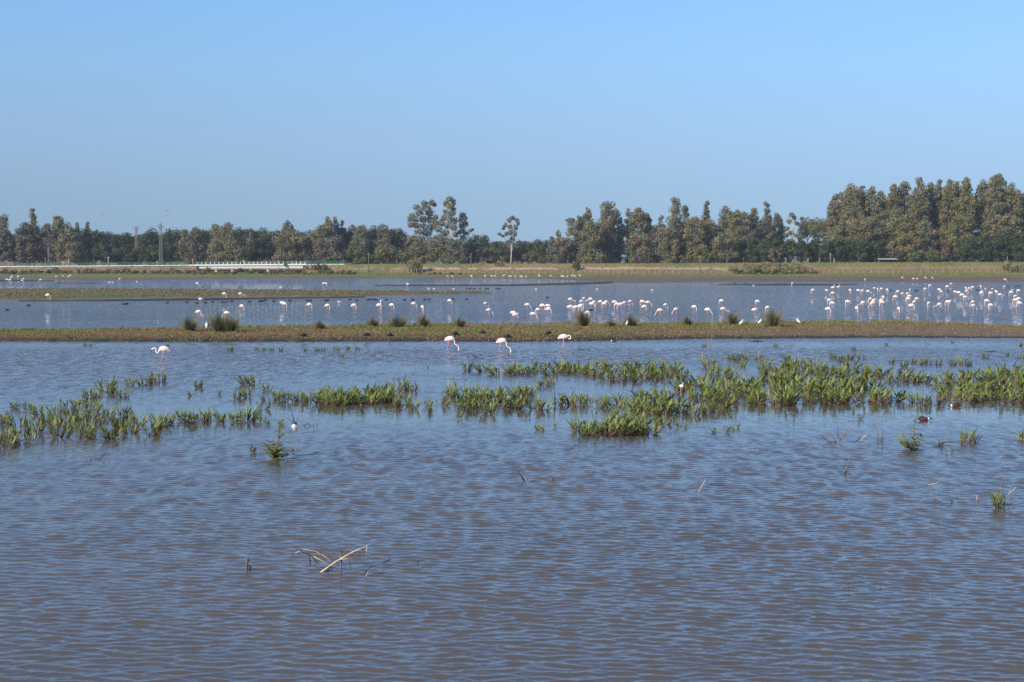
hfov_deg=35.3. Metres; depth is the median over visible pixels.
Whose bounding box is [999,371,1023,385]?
marsh plant
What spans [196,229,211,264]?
stone pine
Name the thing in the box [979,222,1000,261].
eucalyptus tree
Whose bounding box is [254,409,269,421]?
marsh plant
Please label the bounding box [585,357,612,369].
marsh plant
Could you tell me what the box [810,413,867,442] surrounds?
brushwood
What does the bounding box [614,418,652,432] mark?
marsh plant
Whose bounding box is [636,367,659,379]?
marsh plant
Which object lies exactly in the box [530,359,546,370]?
marsh plant
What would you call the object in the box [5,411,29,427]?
marsh plant
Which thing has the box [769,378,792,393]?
marsh plant
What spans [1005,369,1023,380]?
marsh plant
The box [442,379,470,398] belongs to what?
marsh plant
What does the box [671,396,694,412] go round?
marsh plant
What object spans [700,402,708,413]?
marsh plant
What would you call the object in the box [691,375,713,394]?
marsh plant
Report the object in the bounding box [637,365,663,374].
marsh plant
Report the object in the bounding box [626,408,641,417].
marsh plant
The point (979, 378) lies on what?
marsh plant
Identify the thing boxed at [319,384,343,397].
marsh plant
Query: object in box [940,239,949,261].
bare tree
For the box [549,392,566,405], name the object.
marsh plant
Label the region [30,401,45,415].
marsh plant
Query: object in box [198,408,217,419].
marsh plant
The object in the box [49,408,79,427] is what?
marsh plant
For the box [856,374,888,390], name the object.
marsh plant
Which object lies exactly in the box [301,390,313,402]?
marsh plant
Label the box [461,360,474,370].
marsh plant
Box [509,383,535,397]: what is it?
marsh plant
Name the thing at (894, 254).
bush
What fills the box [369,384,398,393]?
marsh plant
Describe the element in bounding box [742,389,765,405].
marsh plant
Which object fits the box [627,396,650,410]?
marsh plant
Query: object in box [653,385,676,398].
marsh plant
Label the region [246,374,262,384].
marsh plant
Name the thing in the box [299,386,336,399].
marsh plant
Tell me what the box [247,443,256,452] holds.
marsh plant
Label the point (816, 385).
marsh plant
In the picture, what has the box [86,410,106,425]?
marsh plant
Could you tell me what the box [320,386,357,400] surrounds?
marsh plant
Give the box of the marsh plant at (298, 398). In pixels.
[288,390,306,401]
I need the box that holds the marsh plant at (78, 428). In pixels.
[70,417,97,438]
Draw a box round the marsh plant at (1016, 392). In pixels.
[995,388,1022,401]
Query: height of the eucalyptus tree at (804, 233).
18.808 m
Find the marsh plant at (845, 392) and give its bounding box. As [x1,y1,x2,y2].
[827,378,862,397]
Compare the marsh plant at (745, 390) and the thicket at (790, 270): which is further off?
the thicket at (790, 270)
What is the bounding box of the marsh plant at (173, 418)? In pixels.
[164,412,178,423]
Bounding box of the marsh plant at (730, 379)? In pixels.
[713,374,740,386]
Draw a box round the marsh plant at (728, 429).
[722,425,734,432]
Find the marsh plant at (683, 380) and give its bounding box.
[678,376,702,387]
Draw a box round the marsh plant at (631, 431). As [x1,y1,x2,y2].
[612,421,637,435]
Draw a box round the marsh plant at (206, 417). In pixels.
[196,408,210,422]
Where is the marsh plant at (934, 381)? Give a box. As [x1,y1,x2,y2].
[929,373,954,385]
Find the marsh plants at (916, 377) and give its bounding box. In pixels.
[83,340,1023,405]
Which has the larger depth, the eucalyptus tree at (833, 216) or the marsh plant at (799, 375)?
the eucalyptus tree at (833, 216)
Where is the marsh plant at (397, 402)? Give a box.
[392,393,402,406]
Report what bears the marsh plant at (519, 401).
on the water
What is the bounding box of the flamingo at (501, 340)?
[496,338,511,352]
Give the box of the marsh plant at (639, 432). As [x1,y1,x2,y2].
[625,421,649,434]
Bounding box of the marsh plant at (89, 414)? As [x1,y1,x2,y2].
[73,408,96,422]
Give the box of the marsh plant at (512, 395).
[491,390,518,402]
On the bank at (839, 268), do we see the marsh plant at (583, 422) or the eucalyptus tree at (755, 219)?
the eucalyptus tree at (755, 219)
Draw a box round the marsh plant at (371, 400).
[355,388,384,404]
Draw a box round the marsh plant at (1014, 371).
[1012,365,1023,383]
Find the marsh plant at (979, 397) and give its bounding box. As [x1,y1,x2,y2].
[966,389,995,402]
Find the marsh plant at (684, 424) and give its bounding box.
[673,419,688,427]
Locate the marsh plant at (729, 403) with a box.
[706,394,734,407]
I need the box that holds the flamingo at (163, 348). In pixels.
[151,346,169,359]
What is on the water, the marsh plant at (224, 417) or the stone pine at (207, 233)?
the marsh plant at (224, 417)
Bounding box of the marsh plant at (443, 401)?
[434,395,452,405]
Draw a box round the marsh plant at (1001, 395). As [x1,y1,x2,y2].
[998,388,1023,404]
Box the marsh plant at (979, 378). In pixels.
[971,373,1000,385]
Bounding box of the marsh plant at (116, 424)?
[108,414,132,427]
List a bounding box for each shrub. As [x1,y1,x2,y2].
[84,268,92,273]
[311,263,327,269]
[407,258,422,272]
[490,320,505,326]
[502,319,513,326]
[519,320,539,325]
[572,260,581,270]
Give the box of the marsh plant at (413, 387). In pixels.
[406,380,417,391]
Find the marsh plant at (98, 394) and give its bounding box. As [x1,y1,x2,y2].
[89,388,100,397]
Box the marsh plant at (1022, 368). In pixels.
[993,359,1023,374]
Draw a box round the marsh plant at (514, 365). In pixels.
[505,360,521,370]
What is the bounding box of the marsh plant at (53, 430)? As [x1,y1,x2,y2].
[46,413,74,437]
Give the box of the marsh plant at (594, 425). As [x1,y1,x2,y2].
[573,420,606,431]
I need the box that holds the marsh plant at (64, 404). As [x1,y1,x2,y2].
[59,395,79,409]
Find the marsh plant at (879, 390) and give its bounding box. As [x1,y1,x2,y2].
[866,385,889,398]
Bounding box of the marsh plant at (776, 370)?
[774,365,800,376]
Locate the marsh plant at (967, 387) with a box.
[945,382,981,397]
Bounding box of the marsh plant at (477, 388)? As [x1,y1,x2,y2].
[469,384,501,397]
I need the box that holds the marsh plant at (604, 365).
[597,361,615,370]
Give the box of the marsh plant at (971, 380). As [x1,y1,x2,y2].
[946,377,978,388]
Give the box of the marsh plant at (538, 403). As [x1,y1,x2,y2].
[534,395,556,410]
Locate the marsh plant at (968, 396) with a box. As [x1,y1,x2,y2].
[951,388,976,402]
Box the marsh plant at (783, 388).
[771,383,795,394]
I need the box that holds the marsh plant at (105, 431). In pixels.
[100,422,123,439]
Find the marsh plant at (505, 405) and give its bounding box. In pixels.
[487,395,513,408]
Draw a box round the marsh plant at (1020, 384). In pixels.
[1006,380,1023,392]
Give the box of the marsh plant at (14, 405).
[8,397,21,409]
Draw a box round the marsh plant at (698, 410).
[685,402,701,415]
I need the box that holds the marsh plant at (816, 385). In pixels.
[801,374,827,393]
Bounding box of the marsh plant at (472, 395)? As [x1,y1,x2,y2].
[468,388,490,402]
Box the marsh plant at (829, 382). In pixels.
[806,377,841,389]
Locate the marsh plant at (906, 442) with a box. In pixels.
[896,414,928,450]
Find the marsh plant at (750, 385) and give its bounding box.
[729,377,756,394]
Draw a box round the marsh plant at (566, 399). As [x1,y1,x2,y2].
[560,390,578,404]
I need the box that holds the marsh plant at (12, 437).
[10,426,37,445]
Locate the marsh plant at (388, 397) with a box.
[379,390,403,402]
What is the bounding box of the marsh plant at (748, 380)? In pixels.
[740,372,763,384]
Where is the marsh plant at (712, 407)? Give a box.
[706,400,726,411]
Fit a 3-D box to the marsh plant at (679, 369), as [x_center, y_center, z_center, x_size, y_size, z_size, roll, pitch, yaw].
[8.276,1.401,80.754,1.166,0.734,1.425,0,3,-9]
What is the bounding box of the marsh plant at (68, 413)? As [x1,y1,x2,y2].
[61,406,83,418]
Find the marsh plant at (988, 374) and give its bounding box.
[981,366,1004,379]
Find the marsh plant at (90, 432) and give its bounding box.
[80,424,102,439]
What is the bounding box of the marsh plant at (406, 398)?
[403,391,411,404]
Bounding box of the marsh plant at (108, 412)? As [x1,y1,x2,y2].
[101,405,117,418]
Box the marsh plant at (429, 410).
[426,404,433,412]
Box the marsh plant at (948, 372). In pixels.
[942,367,962,384]
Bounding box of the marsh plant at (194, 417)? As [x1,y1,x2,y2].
[181,409,200,423]
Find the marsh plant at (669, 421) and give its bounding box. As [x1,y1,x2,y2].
[660,413,673,424]
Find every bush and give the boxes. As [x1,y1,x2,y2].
[205,255,216,263]
[235,258,245,263]
[269,255,286,263]
[302,254,323,263]
[322,255,335,263]
[346,244,366,263]
[358,253,381,263]
[373,244,397,263]
[397,250,418,262]
[418,254,435,263]
[442,256,456,263]
[457,257,469,263]
[484,255,496,262]
[522,252,538,263]
[535,253,554,263]
[579,255,592,262]
[633,254,647,262]
[701,248,720,262]
[767,248,782,262]
[888,249,904,261]
[906,250,921,261]
[925,248,946,261]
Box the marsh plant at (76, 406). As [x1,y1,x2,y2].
[68,395,91,410]
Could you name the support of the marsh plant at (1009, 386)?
on the water
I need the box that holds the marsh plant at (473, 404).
[452,397,478,411]
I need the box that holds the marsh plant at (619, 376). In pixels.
[610,371,628,381]
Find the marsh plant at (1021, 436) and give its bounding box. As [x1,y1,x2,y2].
[1015,429,1023,439]
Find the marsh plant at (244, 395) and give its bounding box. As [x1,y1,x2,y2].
[240,385,251,397]
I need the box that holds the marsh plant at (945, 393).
[932,384,961,400]
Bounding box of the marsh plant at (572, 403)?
[568,391,588,406]
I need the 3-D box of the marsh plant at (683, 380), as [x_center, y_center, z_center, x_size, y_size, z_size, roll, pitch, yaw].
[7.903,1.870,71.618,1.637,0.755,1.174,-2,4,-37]
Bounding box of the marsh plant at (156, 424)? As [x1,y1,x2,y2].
[142,413,165,435]
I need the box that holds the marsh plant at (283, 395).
[275,390,290,401]
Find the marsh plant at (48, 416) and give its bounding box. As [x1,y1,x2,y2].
[38,410,57,423]
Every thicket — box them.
[728,265,742,273]
[741,262,758,273]
[743,266,757,273]
[756,261,771,273]
[764,265,780,273]
[769,262,787,273]
[781,265,800,273]
[787,262,801,268]
[798,266,814,273]
[1001,260,1021,272]
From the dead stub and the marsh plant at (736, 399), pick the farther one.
the marsh plant at (736, 399)
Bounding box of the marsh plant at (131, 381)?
[122,375,135,385]
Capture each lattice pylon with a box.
[133,226,138,249]
[157,222,163,261]
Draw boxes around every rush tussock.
[177,315,203,330]
[204,311,238,331]
[219,314,242,331]
[310,321,327,328]
[367,317,380,325]
[383,314,409,327]
[416,314,434,326]
[451,317,467,326]
[573,308,593,326]
[605,320,616,325]
[620,314,641,325]
[678,315,694,325]
[722,312,740,324]
[761,308,786,326]
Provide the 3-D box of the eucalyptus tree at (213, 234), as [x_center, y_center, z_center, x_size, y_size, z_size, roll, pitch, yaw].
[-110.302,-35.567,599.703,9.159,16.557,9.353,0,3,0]
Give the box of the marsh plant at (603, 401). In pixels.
[588,395,607,408]
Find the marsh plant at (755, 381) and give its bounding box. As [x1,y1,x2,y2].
[728,374,763,392]
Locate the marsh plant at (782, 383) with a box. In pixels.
[768,376,790,389]
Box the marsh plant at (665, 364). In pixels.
[659,355,682,369]
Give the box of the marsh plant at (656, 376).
[650,368,673,380]
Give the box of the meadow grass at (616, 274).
[1,271,1023,276]
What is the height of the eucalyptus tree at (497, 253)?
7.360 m
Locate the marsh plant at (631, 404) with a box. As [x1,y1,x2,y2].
[621,394,645,411]
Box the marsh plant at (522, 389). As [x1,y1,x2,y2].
[512,381,537,398]
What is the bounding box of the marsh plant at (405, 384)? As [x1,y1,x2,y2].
[396,375,411,389]
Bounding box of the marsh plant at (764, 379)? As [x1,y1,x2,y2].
[754,371,778,382]
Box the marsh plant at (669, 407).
[648,399,677,414]
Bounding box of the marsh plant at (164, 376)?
[151,370,168,382]
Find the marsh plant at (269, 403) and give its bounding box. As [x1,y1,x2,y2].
[256,399,271,409]
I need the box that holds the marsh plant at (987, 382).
[967,379,1000,390]
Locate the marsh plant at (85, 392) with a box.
[80,386,96,398]
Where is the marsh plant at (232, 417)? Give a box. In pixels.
[226,408,245,423]
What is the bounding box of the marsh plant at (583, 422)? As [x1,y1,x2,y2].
[581,415,613,432]
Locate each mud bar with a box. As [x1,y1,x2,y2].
[0,280,53,280]
[19,296,364,300]
[375,281,612,285]
[717,284,856,284]
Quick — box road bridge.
[189,261,306,271]
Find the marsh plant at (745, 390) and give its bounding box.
[739,382,765,399]
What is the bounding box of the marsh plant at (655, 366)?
[645,362,669,371]
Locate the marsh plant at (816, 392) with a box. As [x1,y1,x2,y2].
[812,384,838,397]
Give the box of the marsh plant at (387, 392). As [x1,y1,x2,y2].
[367,386,394,401]
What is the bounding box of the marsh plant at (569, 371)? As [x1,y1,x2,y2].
[561,361,580,373]
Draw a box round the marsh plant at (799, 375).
[781,370,809,384]
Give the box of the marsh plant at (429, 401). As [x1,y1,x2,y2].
[422,399,433,406]
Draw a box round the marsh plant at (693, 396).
[683,386,710,402]
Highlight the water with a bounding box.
[0,277,1023,681]
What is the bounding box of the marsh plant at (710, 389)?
[699,381,728,396]
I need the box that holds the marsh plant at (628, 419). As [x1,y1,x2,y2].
[603,415,646,428]
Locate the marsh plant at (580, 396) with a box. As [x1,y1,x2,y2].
[578,391,592,404]
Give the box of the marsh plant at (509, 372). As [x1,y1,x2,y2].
[501,364,520,375]
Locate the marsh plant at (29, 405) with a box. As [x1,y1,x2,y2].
[21,398,35,409]
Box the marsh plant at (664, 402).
[656,396,672,410]
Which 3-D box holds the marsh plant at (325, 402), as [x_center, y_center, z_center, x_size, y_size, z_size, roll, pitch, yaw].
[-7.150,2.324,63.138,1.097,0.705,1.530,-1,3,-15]
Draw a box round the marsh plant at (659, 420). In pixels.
[652,414,663,426]
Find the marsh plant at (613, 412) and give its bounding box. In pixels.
[605,402,634,424]
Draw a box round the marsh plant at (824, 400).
[816,389,847,404]
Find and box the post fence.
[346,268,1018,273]
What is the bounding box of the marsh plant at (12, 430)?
[1,425,21,441]
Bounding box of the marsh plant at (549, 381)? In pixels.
[543,375,555,386]
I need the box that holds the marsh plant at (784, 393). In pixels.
[771,387,798,400]
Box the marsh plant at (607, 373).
[596,370,616,380]
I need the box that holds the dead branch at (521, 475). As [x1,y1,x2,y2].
[509,464,536,481]
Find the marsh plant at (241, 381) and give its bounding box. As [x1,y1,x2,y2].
[237,374,255,385]
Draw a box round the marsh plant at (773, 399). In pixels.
[765,389,791,405]
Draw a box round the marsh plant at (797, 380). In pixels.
[788,375,816,388]
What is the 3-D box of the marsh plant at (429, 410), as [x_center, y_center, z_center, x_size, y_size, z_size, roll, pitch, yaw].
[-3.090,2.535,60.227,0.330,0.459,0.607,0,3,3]
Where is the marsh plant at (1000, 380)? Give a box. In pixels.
[992,372,1009,386]
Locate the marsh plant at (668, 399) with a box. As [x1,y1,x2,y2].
[659,393,688,407]
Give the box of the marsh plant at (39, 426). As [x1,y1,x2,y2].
[23,413,48,434]
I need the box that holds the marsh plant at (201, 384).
[194,380,204,387]
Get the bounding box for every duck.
[291,422,296,427]
[917,416,933,420]
[946,403,960,406]
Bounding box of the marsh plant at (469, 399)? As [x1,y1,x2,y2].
[460,395,490,407]
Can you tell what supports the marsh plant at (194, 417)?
on the water
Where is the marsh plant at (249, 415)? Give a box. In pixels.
[241,404,262,421]
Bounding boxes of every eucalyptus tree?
[0,213,15,264]
[5,235,16,262]
[13,222,36,265]
[28,208,43,265]
[34,223,58,265]
[51,216,64,265]
[51,221,82,265]
[75,222,80,240]
[82,222,92,265]
[176,229,191,264]
[182,226,206,264]
[205,224,225,263]
[207,221,249,263]
[244,228,257,263]
[270,228,308,263]
[279,220,296,263]
[295,233,313,260]
[309,224,330,263]
[312,235,347,263]
[321,216,340,263]
[332,216,340,263]
[337,220,348,263]
[345,224,356,263]
[346,233,372,263]
[352,225,369,246]
[366,224,393,263]
[366,231,375,263]
[371,237,398,263]
[389,228,407,263]
[403,235,419,263]
[407,199,437,252]
[407,240,427,263]
[426,234,451,263]
[434,196,460,251]
[445,238,467,261]
[457,212,473,255]
[465,242,482,263]
[479,247,489,262]
[490,247,502,260]
[497,215,519,262]
[546,237,555,262]
[550,236,573,262]
[552,230,564,262]
[560,218,582,262]
[573,215,582,256]
[577,220,606,262]
[581,207,593,253]
[592,201,619,262]
[603,201,623,262]
[616,219,624,261]
[623,207,649,262]
[623,208,630,262]
[623,231,654,262]
[640,213,652,257]
[648,224,663,262]
[654,226,681,262]
[656,215,665,259]
[664,196,687,262]
[677,205,693,262]
[682,216,708,262]
[697,218,721,262]
[701,201,710,238]
[709,226,743,262]
[717,206,733,262]
[726,209,747,262]
[737,211,752,260]
[738,225,759,262]
[747,208,761,262]
[758,201,774,262]
[772,212,785,262]
[783,212,803,261]
[797,216,821,262]
[806,217,828,261]
[824,194,841,261]
[828,213,864,261]
[832,192,844,218]
[839,182,864,227]
[850,215,883,261]
[857,186,865,218]
[863,186,882,261]
[872,190,887,241]
[873,207,904,261]
[884,184,904,238]
[891,211,926,261]
[896,181,911,246]
[906,177,932,248]
[916,220,938,261]
[923,182,939,260]
[933,179,944,253]
[936,179,958,261]
[944,213,974,261]
[945,181,962,261]
[954,177,977,240]
[973,179,992,261]
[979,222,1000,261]
[982,174,1005,261]
[996,173,1007,226]
[996,213,1023,261]
[1001,182,1023,260]
[1017,192,1023,231]
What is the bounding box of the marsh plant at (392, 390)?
[376,381,396,399]
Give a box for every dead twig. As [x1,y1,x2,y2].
[871,412,885,439]
[925,475,939,502]
[995,450,1015,503]
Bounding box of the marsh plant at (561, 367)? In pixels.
[542,359,568,372]
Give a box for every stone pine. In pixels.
[72,235,96,265]
[87,229,110,265]
[91,250,112,265]
[102,231,120,264]
[109,233,135,263]
[110,246,132,264]
[123,232,147,263]
[128,248,145,264]
[136,231,162,261]
[143,241,168,261]
[146,227,172,264]
[160,228,188,264]
[165,240,185,261]
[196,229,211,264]
[202,227,226,258]
[220,227,246,262]
[238,240,257,262]
[241,227,268,262]
[249,236,274,263]
[258,230,280,263]
[267,242,279,258]
[295,230,307,263]
[381,235,407,263]
[464,234,490,247]
[482,242,502,262]
[490,241,513,262]
[491,241,502,248]
[502,241,524,263]
[513,239,532,263]
[523,241,539,263]
[531,239,549,259]
[803,242,837,262]
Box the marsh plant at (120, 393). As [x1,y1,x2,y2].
[116,386,133,397]
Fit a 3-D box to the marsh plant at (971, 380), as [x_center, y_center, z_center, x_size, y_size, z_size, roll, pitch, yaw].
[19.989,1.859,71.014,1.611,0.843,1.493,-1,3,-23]
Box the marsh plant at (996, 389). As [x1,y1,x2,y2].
[978,380,1005,396]
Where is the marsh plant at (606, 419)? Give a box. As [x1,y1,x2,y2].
[596,415,623,431]
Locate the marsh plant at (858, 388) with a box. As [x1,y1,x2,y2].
[840,380,867,390]
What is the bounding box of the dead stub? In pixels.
[246,554,251,570]
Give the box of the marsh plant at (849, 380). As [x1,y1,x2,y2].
[823,374,861,388]
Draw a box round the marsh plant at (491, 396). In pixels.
[482,387,505,402]
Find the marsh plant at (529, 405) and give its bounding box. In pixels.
[525,393,545,409]
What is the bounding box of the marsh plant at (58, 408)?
[44,402,64,415]
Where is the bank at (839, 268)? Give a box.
[0,259,1023,282]
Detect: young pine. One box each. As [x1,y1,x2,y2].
[745,236,759,261]
[757,238,771,260]
[769,235,784,262]
[783,239,799,261]
[793,238,811,262]
[807,238,820,262]
[818,238,833,261]
[831,238,847,261]
[843,239,858,261]
[855,239,871,261]
[868,240,883,261]
[954,236,976,261]
[970,234,992,261]
[988,229,1011,261]
[1006,231,1023,261]
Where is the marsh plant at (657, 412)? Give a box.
[646,404,664,415]
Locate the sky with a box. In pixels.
[0,0,1023,258]
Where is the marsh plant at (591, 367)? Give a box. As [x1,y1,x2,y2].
[578,362,600,374]
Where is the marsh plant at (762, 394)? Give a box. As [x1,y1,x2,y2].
[748,385,769,402]
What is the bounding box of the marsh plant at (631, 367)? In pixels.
[621,363,648,373]
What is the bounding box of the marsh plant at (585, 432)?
[577,422,600,436]
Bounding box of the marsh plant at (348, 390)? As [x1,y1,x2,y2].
[337,387,361,395]
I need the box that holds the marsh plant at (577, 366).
[568,364,593,374]
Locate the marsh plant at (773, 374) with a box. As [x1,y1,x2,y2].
[766,369,790,382]
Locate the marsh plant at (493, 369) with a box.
[484,365,506,374]
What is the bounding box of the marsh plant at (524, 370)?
[508,362,534,374]
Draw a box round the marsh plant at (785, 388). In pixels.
[782,383,817,400]
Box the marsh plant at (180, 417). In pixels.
[175,405,193,420]
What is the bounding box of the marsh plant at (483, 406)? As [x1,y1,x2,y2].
[476,397,499,413]
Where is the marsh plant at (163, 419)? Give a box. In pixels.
[149,410,173,427]
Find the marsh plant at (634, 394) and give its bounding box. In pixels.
[628,388,659,401]
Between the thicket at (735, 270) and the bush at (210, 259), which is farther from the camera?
the bush at (210, 259)
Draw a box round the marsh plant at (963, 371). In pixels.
[956,369,985,380]
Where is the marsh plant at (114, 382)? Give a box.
[92,373,116,391]
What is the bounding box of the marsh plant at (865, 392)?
[846,383,882,401]
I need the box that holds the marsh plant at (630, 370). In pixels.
[622,366,638,375]
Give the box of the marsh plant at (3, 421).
[0,411,14,424]
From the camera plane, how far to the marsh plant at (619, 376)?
75.11 m
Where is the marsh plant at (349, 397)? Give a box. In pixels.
[338,390,360,404]
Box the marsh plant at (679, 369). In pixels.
[667,361,685,373]
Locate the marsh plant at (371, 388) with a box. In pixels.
[358,382,385,392]
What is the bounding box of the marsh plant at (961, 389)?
[956,376,983,393]
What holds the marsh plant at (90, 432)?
on the water
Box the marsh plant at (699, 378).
[688,370,722,386]
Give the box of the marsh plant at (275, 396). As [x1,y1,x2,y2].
[271,388,283,399]
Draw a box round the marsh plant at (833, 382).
[811,375,849,392]
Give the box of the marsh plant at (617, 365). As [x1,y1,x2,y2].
[616,361,632,369]
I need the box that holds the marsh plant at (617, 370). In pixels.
[607,365,625,374]
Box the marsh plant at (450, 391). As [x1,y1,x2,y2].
[441,387,454,397]
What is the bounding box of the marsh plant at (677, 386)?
[669,374,696,391]
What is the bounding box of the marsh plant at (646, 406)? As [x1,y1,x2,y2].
[634,401,663,412]
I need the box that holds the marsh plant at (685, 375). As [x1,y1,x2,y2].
[671,369,690,378]
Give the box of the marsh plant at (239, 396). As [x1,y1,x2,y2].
[232,390,244,399]
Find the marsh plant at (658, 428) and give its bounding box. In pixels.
[632,418,665,435]
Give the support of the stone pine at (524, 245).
on the bank at (839, 268)
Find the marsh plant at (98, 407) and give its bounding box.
[83,399,103,412]
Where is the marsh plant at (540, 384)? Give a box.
[533,377,547,387]
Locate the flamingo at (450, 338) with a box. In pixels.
[444,336,458,349]
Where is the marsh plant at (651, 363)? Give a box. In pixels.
[636,360,657,369]
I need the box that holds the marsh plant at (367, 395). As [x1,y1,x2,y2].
[348,388,373,402]
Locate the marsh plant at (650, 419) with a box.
[628,410,654,425]
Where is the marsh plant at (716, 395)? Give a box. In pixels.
[701,388,733,401]
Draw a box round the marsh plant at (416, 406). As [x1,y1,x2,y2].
[406,399,420,409]
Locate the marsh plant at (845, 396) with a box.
[832,391,858,403]
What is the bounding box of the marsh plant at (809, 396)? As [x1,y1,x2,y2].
[798,385,835,402]
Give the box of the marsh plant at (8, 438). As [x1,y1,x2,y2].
[0,428,20,447]
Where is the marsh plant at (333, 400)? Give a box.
[323,393,348,406]
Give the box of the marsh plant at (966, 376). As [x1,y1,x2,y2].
[945,370,976,381]
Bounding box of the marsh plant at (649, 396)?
[640,386,674,401]
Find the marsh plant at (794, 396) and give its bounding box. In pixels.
[772,387,806,405]
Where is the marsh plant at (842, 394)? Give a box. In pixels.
[825,388,852,401]
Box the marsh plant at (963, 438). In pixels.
[959,427,977,443]
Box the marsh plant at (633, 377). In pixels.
[618,368,641,381]
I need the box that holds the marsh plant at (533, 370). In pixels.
[521,363,539,373]
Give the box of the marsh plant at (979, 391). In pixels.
[963,384,994,397]
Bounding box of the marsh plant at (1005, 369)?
[987,364,1012,377]
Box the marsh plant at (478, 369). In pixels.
[472,361,493,371]
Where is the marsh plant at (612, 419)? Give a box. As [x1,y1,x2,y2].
[606,414,631,423]
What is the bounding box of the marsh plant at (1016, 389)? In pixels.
[1008,384,1023,396]
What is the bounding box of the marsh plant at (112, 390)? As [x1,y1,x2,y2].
[105,380,122,395]
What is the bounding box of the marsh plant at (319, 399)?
[309,388,339,403]
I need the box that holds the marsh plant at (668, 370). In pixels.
[657,366,673,375]
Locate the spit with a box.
[0,322,1023,341]
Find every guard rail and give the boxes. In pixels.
[0,262,188,266]
[194,261,306,263]
[307,261,342,264]
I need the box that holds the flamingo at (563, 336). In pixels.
[558,334,570,346]
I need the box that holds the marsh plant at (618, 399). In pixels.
[605,392,626,407]
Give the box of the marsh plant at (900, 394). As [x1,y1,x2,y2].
[885,385,908,401]
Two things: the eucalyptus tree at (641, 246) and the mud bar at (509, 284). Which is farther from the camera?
the eucalyptus tree at (641, 246)
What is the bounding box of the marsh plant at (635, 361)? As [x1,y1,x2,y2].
[621,358,644,367]
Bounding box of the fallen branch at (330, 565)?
[295,545,368,571]
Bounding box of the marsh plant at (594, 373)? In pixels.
[588,368,607,376]
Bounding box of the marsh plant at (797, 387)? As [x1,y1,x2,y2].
[787,378,817,393]
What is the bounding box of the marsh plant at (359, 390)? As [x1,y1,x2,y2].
[351,386,373,398]
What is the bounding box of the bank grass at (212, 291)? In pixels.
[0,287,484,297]
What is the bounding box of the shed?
[877,258,895,261]
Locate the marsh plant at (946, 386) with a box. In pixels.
[937,381,964,393]
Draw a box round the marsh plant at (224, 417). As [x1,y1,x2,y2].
[212,408,226,422]
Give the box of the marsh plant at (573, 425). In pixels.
[565,418,590,432]
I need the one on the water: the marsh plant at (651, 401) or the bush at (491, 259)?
the marsh plant at (651, 401)
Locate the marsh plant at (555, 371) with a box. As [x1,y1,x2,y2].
[539,365,558,375]
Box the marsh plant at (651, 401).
[630,394,662,405]
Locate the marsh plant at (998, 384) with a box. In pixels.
[982,379,1006,390]
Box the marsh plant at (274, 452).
[258,419,300,459]
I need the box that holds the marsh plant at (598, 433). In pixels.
[587,416,626,435]
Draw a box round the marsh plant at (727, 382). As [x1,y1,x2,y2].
[713,373,743,392]
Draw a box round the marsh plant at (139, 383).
[136,377,148,385]
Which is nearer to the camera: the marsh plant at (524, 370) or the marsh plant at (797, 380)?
the marsh plant at (797, 380)
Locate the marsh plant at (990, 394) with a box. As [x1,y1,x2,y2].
[981,388,1004,401]
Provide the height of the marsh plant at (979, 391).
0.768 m
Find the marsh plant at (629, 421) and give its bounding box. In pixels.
[624,414,659,429]
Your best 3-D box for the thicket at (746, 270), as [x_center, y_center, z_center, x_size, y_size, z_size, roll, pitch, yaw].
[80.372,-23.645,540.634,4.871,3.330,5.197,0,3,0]
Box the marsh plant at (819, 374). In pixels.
[809,363,839,381]
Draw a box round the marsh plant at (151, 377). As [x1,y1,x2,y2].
[145,373,157,383]
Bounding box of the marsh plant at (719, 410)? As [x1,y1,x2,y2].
[714,403,733,413]
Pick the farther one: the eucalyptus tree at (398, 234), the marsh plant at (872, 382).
the eucalyptus tree at (398, 234)
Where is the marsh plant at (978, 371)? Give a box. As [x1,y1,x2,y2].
[968,366,990,376]
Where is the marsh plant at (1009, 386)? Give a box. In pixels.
[992,381,1015,394]
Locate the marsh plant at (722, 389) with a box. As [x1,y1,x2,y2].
[710,382,743,398]
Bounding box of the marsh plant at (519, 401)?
[504,393,530,409]
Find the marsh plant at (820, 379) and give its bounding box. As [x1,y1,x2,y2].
[805,373,828,384]
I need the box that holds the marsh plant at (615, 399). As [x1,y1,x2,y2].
[612,392,627,402]
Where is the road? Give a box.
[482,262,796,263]
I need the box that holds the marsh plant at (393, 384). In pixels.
[387,378,404,391]
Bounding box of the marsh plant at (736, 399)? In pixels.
[717,391,740,404]
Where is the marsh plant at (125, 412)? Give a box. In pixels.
[116,403,134,417]
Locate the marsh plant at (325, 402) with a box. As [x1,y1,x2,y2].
[316,390,342,406]
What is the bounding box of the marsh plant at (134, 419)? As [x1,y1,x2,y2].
[128,408,150,424]
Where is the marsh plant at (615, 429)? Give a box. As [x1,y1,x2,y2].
[599,415,633,435]
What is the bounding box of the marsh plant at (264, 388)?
[262,384,274,391]
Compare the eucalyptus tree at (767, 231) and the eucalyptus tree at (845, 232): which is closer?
the eucalyptus tree at (845, 232)
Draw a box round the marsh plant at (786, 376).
[770,367,797,385]
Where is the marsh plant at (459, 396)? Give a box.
[455,388,484,402]
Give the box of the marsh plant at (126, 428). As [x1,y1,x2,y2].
[118,414,144,434]
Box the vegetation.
[0,318,1023,341]
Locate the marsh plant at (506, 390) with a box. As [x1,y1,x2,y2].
[495,384,512,395]
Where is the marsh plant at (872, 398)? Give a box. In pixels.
[867,388,893,403]
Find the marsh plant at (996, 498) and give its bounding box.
[988,487,1015,508]
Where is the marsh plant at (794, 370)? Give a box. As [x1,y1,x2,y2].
[787,366,808,379]

